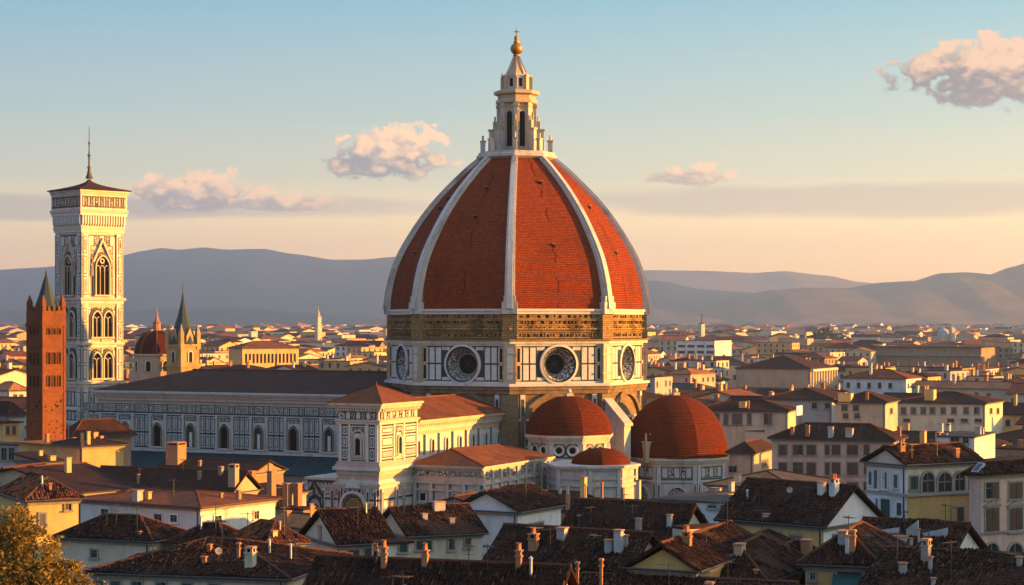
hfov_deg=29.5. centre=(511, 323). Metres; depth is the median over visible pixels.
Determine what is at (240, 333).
town house
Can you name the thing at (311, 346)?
town house
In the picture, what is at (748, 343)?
town house
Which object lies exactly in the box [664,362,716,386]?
town house
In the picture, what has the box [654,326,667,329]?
town house
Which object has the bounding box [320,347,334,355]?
town house
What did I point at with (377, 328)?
town house
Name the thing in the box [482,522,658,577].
house
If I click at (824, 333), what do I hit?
distant wood
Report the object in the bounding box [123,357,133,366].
town house
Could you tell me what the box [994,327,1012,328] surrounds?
town house
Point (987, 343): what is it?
town house
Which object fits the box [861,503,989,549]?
house
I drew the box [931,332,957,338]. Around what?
town house
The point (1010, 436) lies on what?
town house
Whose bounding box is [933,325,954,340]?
domed church
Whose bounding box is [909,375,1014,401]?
town house
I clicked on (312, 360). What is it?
town house
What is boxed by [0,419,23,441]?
house
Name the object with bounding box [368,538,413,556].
house
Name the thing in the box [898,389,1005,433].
house
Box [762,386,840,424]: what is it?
house
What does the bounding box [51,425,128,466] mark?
house
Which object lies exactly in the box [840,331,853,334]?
town house
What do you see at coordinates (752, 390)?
town house
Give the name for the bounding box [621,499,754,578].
house
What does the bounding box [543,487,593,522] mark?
house
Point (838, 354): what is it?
town house
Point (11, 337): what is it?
town house
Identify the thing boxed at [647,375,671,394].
town house
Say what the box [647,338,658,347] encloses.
town house
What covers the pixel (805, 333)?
town house
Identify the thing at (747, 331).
town house
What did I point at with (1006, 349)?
town house
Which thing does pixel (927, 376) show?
town house
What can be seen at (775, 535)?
house
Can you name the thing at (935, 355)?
house
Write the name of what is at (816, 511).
house
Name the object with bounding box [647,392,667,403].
town house
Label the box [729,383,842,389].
town house
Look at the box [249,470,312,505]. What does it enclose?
house
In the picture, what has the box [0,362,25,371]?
town house
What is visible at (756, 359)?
town house
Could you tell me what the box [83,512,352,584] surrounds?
house
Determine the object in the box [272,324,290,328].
town house
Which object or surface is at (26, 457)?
house
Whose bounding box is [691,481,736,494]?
house
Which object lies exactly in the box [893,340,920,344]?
town house
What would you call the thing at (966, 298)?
hills
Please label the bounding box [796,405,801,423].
hoarding
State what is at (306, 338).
town house
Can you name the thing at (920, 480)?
house
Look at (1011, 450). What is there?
town house
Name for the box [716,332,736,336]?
town house
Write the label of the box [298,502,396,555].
house
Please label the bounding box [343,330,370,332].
town house
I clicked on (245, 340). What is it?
town house
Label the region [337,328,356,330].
town house
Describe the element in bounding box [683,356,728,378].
town house
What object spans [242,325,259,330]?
town house
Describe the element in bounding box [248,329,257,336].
square tower
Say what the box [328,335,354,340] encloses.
town house
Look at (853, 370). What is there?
town house
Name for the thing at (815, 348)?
town house
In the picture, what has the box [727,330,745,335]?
town house
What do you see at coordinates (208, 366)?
town house
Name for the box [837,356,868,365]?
town house
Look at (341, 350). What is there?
town house
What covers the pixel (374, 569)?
house
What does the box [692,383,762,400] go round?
town house
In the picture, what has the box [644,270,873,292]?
hills
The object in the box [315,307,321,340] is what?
slim tower
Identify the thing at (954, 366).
town house
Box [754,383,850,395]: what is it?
town house
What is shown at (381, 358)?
town house
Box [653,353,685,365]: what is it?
town house
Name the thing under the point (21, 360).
town house
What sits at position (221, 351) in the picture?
town house
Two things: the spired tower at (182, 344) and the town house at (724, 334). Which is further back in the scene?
the town house at (724, 334)
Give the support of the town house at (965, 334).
on the ground
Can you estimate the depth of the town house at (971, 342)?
1657.10 m
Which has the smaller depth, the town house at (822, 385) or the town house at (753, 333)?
the town house at (822, 385)
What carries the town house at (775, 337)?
on the ground
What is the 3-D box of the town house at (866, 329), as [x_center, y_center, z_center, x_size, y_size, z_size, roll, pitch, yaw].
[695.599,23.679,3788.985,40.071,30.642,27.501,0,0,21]
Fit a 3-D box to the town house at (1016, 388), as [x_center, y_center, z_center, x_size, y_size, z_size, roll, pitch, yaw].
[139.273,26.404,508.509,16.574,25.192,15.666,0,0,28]
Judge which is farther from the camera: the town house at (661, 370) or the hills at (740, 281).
the hills at (740, 281)
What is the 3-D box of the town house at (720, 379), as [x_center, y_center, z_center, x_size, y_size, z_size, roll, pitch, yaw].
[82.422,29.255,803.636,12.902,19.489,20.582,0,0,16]
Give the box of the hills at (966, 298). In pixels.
[647,264,1023,325]
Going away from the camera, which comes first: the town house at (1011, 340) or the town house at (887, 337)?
the town house at (1011, 340)
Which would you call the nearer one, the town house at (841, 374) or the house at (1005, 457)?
the house at (1005, 457)
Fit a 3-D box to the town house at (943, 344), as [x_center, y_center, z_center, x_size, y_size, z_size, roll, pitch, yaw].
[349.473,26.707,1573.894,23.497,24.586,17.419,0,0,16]
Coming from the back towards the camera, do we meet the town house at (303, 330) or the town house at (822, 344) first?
the town house at (303, 330)
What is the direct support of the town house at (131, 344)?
on the ground
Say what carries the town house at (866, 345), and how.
on the ground
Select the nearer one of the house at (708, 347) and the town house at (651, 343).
the house at (708, 347)
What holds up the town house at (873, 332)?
on the ground
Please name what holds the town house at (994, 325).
on the ground
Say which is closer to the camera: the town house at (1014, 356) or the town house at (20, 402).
the town house at (20, 402)
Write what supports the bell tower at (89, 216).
on the ground
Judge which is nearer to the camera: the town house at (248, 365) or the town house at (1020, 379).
the town house at (1020, 379)
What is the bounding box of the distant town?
[0,322,1023,440]
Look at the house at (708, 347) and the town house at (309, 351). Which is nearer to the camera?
the town house at (309, 351)
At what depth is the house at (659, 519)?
176.89 m
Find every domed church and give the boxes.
[129,310,165,381]
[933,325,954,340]
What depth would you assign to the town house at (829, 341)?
1820.05 m
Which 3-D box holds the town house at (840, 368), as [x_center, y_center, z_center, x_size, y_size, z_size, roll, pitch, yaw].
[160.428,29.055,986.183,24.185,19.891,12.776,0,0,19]
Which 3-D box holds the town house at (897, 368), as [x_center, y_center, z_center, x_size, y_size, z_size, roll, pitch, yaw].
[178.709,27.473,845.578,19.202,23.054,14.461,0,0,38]
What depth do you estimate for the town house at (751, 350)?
1344.90 m
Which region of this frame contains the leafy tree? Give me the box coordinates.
[0,500,108,584]
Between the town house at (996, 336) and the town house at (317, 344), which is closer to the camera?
the town house at (317, 344)
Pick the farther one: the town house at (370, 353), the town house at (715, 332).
the town house at (715, 332)
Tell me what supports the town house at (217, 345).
on the ground
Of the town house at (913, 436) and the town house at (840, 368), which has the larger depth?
the town house at (840, 368)
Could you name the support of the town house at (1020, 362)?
on the ground
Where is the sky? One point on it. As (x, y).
(868, 141)
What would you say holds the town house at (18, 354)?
on the ground
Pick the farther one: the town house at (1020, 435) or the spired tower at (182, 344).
the spired tower at (182, 344)
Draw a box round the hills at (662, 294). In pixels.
[647,281,753,307]
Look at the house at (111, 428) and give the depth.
349.34 m
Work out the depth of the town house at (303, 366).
799.99 m
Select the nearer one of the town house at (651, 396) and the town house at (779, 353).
the town house at (651, 396)
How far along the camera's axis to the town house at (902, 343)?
1793.38 m
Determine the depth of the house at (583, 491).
250.71 m
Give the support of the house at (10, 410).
on the ground
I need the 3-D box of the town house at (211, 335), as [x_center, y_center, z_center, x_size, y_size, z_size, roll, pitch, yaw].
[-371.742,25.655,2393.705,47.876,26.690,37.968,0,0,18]
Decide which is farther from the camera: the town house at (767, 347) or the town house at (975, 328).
the town house at (975, 328)
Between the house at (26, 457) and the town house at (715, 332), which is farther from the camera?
the town house at (715, 332)
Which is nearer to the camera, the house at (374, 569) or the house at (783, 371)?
the house at (374, 569)
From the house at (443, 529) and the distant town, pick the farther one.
the distant town
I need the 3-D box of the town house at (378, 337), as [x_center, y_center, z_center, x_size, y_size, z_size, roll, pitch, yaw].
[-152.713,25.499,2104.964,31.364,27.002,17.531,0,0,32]
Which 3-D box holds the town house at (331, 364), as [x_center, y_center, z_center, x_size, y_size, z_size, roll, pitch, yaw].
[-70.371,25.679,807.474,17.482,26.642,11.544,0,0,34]
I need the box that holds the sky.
[0,0,1023,282]
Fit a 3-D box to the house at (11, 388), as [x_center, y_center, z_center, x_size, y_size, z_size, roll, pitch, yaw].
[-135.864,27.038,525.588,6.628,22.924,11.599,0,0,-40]
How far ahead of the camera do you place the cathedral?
379.61 m
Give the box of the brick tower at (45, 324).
[25,271,66,440]
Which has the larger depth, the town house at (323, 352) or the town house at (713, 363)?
the town house at (323, 352)
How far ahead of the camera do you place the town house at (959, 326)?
4468.31 m
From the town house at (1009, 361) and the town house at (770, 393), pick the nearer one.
the town house at (770, 393)
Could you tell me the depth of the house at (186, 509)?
217.71 m
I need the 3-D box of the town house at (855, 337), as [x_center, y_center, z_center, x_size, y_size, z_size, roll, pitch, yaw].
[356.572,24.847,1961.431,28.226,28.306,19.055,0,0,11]
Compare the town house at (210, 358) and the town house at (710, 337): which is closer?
the town house at (210, 358)
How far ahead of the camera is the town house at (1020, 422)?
435.83 m
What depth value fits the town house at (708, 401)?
501.63 m
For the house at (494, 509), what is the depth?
208.32 m
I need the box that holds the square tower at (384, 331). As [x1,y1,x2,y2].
[383,327,386,342]
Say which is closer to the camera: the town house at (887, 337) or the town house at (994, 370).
the town house at (994, 370)
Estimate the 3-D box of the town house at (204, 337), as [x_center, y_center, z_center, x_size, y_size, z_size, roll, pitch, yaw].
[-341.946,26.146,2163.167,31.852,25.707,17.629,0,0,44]
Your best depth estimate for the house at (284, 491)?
249.57 m
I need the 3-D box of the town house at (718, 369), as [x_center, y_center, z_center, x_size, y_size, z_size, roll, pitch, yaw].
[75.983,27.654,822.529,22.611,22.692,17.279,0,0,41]
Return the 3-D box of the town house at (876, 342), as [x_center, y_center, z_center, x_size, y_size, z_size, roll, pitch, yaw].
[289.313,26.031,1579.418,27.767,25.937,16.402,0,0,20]
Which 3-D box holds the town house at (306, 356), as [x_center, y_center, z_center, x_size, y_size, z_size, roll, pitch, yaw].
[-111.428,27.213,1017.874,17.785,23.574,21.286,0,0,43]
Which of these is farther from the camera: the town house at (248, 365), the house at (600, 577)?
the town house at (248, 365)
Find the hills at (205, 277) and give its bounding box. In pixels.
[0,247,394,317]
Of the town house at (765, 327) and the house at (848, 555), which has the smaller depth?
the house at (848, 555)
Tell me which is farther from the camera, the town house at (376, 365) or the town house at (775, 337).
the town house at (775, 337)
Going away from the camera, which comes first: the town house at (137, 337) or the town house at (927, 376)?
the town house at (927, 376)
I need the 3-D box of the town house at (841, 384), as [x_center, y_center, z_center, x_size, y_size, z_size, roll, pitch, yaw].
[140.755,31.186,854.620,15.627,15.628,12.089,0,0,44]
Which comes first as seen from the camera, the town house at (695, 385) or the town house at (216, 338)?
the town house at (695, 385)
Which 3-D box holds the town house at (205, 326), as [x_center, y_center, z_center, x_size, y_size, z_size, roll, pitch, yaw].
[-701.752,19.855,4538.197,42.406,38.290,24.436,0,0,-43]
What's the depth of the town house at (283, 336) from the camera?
2235.16 m
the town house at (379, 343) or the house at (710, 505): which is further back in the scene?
the town house at (379, 343)
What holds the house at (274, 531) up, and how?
on the ground
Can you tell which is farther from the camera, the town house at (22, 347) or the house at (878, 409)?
the town house at (22, 347)
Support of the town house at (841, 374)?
on the ground
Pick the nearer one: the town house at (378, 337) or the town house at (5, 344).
the town house at (5, 344)
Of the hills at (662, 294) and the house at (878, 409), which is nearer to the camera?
the house at (878, 409)
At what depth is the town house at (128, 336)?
1592.19 m
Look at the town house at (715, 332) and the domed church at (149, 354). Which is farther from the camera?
the town house at (715, 332)
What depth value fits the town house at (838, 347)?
1339.51 m
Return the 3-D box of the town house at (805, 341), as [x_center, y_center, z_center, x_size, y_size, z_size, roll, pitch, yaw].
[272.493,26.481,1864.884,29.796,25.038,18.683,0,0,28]
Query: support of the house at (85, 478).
on the ground
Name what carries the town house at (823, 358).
on the ground
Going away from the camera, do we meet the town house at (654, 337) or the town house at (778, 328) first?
the town house at (654, 337)
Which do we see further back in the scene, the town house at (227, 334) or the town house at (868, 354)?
the town house at (227, 334)
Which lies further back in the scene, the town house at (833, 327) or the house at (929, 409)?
the town house at (833, 327)
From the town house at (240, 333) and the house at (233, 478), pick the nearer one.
the house at (233, 478)
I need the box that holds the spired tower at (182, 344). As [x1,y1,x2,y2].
[165,291,200,374]
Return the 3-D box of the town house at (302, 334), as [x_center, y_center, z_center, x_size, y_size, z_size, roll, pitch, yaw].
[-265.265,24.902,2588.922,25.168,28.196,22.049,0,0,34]
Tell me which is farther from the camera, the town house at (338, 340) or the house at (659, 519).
the town house at (338, 340)
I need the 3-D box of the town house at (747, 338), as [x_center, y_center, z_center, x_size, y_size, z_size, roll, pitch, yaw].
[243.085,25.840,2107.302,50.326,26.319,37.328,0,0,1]
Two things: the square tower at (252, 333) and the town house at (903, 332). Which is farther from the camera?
the town house at (903, 332)
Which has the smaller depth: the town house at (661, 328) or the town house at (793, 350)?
the town house at (793, 350)
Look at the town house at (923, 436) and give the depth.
332.07 m
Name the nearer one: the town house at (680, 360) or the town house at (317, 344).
the town house at (680, 360)
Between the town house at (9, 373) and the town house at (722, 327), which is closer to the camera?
the town house at (9, 373)
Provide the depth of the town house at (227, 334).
2427.53 m
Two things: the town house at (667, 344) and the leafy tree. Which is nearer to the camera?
the leafy tree
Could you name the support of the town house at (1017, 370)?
on the ground
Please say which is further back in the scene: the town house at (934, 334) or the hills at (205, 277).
the hills at (205, 277)
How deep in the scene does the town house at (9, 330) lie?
3239.84 m
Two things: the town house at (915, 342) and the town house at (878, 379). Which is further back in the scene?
the town house at (915, 342)
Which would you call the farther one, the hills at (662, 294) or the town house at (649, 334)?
the hills at (662, 294)
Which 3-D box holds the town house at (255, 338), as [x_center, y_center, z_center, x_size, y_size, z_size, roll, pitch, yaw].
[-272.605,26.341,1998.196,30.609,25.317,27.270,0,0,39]
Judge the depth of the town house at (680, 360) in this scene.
899.61 m
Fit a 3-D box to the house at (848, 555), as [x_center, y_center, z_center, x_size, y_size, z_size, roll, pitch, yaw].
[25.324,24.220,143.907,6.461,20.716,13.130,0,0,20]
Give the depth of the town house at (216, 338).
1640.28 m
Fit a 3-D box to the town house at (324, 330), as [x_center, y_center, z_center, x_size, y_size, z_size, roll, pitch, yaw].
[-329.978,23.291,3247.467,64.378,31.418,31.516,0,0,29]
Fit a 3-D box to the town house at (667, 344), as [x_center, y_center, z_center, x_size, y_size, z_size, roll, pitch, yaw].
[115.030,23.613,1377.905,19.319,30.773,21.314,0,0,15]
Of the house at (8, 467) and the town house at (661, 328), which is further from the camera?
the town house at (661, 328)
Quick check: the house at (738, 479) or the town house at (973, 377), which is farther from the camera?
the town house at (973, 377)
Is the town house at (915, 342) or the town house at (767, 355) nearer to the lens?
the town house at (767, 355)
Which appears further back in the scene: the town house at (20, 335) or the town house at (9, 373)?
the town house at (20, 335)
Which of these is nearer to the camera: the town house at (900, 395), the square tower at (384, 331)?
the town house at (900, 395)
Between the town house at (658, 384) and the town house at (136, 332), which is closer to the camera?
the town house at (658, 384)
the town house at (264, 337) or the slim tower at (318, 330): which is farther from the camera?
the slim tower at (318, 330)
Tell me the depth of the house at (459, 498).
230.16 m
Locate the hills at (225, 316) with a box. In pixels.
[0,307,386,325]
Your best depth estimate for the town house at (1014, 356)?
1293.83 m
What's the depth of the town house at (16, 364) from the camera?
830.03 m
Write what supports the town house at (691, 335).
on the ground
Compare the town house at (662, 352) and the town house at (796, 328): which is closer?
the town house at (662, 352)
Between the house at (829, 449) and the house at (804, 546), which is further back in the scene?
the house at (829, 449)
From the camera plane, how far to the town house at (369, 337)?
2093.37 m
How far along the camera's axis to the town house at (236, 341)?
1413.58 m
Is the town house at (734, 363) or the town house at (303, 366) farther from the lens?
the town house at (734, 363)
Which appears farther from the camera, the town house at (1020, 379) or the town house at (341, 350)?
the town house at (341, 350)
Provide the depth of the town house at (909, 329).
3321.36 m
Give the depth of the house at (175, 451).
298.65 m
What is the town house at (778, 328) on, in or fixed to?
on the ground
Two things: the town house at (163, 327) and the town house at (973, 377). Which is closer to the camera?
the town house at (973, 377)
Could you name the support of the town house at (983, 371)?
on the ground
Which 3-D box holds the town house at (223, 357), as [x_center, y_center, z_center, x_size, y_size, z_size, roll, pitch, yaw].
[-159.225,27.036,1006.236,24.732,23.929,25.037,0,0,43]
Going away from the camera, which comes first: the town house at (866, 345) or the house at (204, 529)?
the house at (204, 529)
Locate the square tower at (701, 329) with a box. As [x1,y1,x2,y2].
[698,314,704,337]
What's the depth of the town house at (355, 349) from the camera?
1233.46 m
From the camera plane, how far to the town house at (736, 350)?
1376.49 m
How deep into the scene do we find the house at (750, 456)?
331.44 m
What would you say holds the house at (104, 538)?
on the ground
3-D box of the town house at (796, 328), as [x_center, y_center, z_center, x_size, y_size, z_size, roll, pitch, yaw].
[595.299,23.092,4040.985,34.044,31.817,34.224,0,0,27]
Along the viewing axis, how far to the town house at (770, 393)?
499.40 m
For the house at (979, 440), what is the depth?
266.52 m
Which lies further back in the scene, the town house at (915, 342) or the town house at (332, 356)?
the town house at (915, 342)
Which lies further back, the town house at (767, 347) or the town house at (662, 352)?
the town house at (767, 347)
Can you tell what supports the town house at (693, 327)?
on the ground
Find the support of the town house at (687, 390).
on the ground
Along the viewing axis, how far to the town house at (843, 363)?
990.67 m
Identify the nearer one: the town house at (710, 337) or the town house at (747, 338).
the town house at (710, 337)
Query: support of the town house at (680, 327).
on the ground
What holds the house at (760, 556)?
on the ground
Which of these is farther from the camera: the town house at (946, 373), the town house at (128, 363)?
the town house at (128, 363)
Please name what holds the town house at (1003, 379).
on the ground
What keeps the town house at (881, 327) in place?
on the ground
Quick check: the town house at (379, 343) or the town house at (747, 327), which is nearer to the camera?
the town house at (379, 343)
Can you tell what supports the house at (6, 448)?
on the ground
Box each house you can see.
[0,328,24,332]
[0,335,17,339]
[0,339,15,350]
[0,348,25,359]
[0,355,25,369]
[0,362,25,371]
[0,363,25,386]
[0,381,25,396]
[0,396,25,425]
[0,401,25,440]
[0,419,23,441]
[0,442,18,468]
[0,457,149,575]
[0,462,44,469]
[0,471,85,584]
[8,331,25,339]
[9,450,63,464]
[13,433,76,454]
[14,344,25,350]
[15,359,25,363]
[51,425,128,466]
[52,504,185,584]
[66,418,137,465]
[80,479,282,529]
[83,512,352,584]
[98,459,263,493]
[123,333,134,342]
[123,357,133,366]
[123,369,128,382]
[125,340,134,347]
[131,330,150,334]
[135,332,145,344]
[151,325,172,329]
[156,441,288,484]
[163,506,238,545]
[199,350,228,352]
[199,352,228,363]
[199,353,225,364]
[199,360,221,367]
[199,360,234,368]
[201,324,219,328]
[201,334,222,335]
[201,336,212,339]
[201,341,237,350]
[205,336,239,341]
[208,326,234,331]
[214,333,237,335]
[217,360,274,369]
[219,339,242,343]
[227,341,299,367]
[227,506,310,545]
[229,331,247,336]
[234,337,252,342]
[241,337,263,340]
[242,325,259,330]
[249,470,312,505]
[258,334,281,340]
[266,470,320,515]
[270,329,296,334]
[270,334,292,338]
[270,506,315,531]
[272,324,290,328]
[275,361,317,369]
[284,333,299,336]
[286,342,340,346]
[293,329,314,332]
[293,337,327,340]
[297,345,320,349]
[297,346,327,357]
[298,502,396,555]
[299,349,323,356]
[299,353,322,358]
[299,354,351,362]
[300,332,324,336]
[302,540,578,584]
[306,328,334,331]
[318,356,366,369]
[319,353,361,359]
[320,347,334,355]
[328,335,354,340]
[331,338,365,342]
[334,341,375,357]
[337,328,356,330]
[339,355,368,359]
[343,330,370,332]
[344,356,386,370]
[346,340,384,348]
[347,347,382,354]
[351,351,386,356]
[355,334,377,339]
[357,326,382,330]
[363,353,386,361]
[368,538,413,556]
[373,335,382,339]
[382,490,488,559]
[421,492,476,504]
[460,470,567,558]
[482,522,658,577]
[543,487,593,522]
[560,493,707,553]
[561,477,647,515]
[574,558,799,584]
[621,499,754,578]
[647,332,655,338]
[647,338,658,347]
[647,349,660,361]
[647,360,664,367]
[647,361,683,375]
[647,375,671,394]
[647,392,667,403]
[650,492,731,523]
[652,335,660,339]
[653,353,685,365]
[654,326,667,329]
[656,350,665,357]
[658,335,689,355]
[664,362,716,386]
[669,353,698,365]
[671,325,687,328]
[672,379,716,388]
[672,388,699,391]
[672,523,714,536]
[676,340,730,355]
[678,332,695,339]
[678,353,750,387]
[680,385,716,397]
[682,362,724,377]
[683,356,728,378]
[685,325,706,329]
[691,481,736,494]
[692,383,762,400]
[693,335,720,339]
[696,394,720,404]
[697,531,804,582]
[703,469,828,489]
[705,383,758,392]
[706,399,796,477]
[708,330,724,334]
[713,325,738,330]
[713,474,885,546]
[715,372,730,387]
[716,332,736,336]
[716,337,744,343]
[725,438,771,477]
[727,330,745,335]
[727,335,752,340]
[727,389,774,399]
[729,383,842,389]
[731,345,746,355]
[731,356,759,360]
[732,340,757,347]
[735,354,797,357]
[735,355,837,387]
[738,325,756,329]
[743,345,755,353]
[746,330,764,333]
[747,354,773,362]
[748,332,759,335]
[752,510,792,542]
[753,337,766,341]
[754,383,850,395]
[756,342,799,353]
[760,326,771,329]
[760,331,785,335]
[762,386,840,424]
[767,333,791,341]
[767,415,907,494]
[772,327,783,329]
[774,352,806,354]
[778,338,813,344]
[778,383,836,389]
[780,349,808,352]
[783,537,815,584]
[786,332,812,335]
[788,327,805,331]
[795,515,909,584]
[797,351,844,359]
[797,352,837,364]
[799,346,825,350]
[803,328,825,332]
[814,340,841,344]
[814,343,833,345]
[817,361,851,370]
[823,343,858,351]
[824,326,837,329]
[832,390,900,430]
[834,361,861,366]
[835,381,842,387]
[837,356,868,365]
[838,371,845,380]
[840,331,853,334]
[841,363,922,393]
[844,347,876,364]
[845,363,894,375]
[849,340,886,345]
[851,334,879,341]
[852,343,877,348]
[856,532,1023,584]
[857,328,879,331]
[859,438,985,521]
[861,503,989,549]
[864,331,886,333]
[869,346,1001,365]
[874,326,891,329]
[879,333,904,341]
[883,385,928,398]
[884,342,917,345]
[891,327,928,333]
[893,331,922,334]
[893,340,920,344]
[895,362,949,370]
[895,423,1008,446]
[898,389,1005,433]
[901,362,998,374]
[906,368,942,379]
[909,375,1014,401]
[912,337,930,340]
[920,431,942,442]
[921,364,969,380]
[927,360,974,374]
[928,342,958,345]
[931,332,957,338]
[937,426,995,458]
[950,324,970,329]
[956,331,977,340]
[960,330,979,332]
[961,339,995,344]
[961,458,1023,551]
[966,362,990,374]
[967,326,980,330]
[967,369,1003,380]
[980,334,1013,338]
[981,341,1005,345]
[985,456,1023,460]
[988,323,1004,328]
[989,329,1010,332]
[990,374,1011,380]
[993,343,1012,364]
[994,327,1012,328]
[994,362,1023,375]
[995,339,1020,341]
[995,429,1020,445]
[995,431,1023,457]
[1003,394,1023,431]
[1004,373,1023,382]
[1005,383,1023,401]
[1006,352,1023,364]
[1007,354,1022,365]
[1011,358,1023,367]
[1012,342,1023,353]
[1013,426,1023,443]
[1015,415,1023,428]
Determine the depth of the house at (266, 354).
907.63 m
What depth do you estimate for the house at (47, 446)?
309.16 m
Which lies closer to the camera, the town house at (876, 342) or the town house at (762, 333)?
the town house at (876, 342)
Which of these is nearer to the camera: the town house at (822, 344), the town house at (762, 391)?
the town house at (762, 391)
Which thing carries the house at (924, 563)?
on the ground
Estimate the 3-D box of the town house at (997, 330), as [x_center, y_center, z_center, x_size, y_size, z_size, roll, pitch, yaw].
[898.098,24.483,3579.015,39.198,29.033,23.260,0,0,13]
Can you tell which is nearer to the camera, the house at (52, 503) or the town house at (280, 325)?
the house at (52, 503)
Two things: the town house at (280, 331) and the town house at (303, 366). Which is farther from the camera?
the town house at (280, 331)
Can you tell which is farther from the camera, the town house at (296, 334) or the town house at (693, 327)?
the town house at (693, 327)
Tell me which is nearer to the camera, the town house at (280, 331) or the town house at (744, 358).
the town house at (744, 358)
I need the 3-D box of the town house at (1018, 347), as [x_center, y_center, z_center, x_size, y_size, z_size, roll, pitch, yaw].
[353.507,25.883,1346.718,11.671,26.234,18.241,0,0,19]
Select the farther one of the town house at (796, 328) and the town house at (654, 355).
the town house at (796, 328)
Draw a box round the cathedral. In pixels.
[84,29,728,513]
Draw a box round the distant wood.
[10,327,926,370]
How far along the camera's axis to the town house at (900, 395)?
508.01 m
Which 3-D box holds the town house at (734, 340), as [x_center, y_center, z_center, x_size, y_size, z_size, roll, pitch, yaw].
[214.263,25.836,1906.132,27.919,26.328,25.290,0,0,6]
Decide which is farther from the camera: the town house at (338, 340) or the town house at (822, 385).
the town house at (338, 340)
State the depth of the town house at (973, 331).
3019.67 m
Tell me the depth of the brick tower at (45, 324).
328.54 m
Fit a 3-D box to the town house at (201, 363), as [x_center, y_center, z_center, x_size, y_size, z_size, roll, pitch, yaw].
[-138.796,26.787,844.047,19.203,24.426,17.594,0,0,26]
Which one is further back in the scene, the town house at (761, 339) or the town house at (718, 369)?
the town house at (761, 339)
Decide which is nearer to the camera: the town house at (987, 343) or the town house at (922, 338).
the town house at (987, 343)
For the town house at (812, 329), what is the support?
on the ground
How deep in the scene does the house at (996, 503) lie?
197.31 m
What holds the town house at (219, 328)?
on the ground
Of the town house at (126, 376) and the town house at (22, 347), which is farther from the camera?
the town house at (22, 347)
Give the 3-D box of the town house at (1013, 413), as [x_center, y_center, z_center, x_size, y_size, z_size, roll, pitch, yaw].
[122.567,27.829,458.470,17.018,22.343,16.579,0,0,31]
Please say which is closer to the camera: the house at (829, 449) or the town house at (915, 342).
the house at (829, 449)
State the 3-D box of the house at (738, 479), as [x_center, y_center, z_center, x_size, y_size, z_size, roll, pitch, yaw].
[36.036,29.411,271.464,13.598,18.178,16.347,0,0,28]
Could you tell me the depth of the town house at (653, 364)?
818.91 m
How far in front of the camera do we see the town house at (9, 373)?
539.41 m
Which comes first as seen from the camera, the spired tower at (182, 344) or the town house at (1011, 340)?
the spired tower at (182, 344)
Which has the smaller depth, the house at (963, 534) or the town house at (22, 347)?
the house at (963, 534)
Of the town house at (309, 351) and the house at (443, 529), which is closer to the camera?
the house at (443, 529)
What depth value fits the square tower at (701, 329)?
2198.15 m
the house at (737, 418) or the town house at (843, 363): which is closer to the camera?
the house at (737, 418)
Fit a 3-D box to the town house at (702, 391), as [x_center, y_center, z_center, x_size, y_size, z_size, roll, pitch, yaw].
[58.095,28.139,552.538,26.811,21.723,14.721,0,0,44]
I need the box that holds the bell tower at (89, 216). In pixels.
[47,134,130,427]
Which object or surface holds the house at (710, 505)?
on the ground

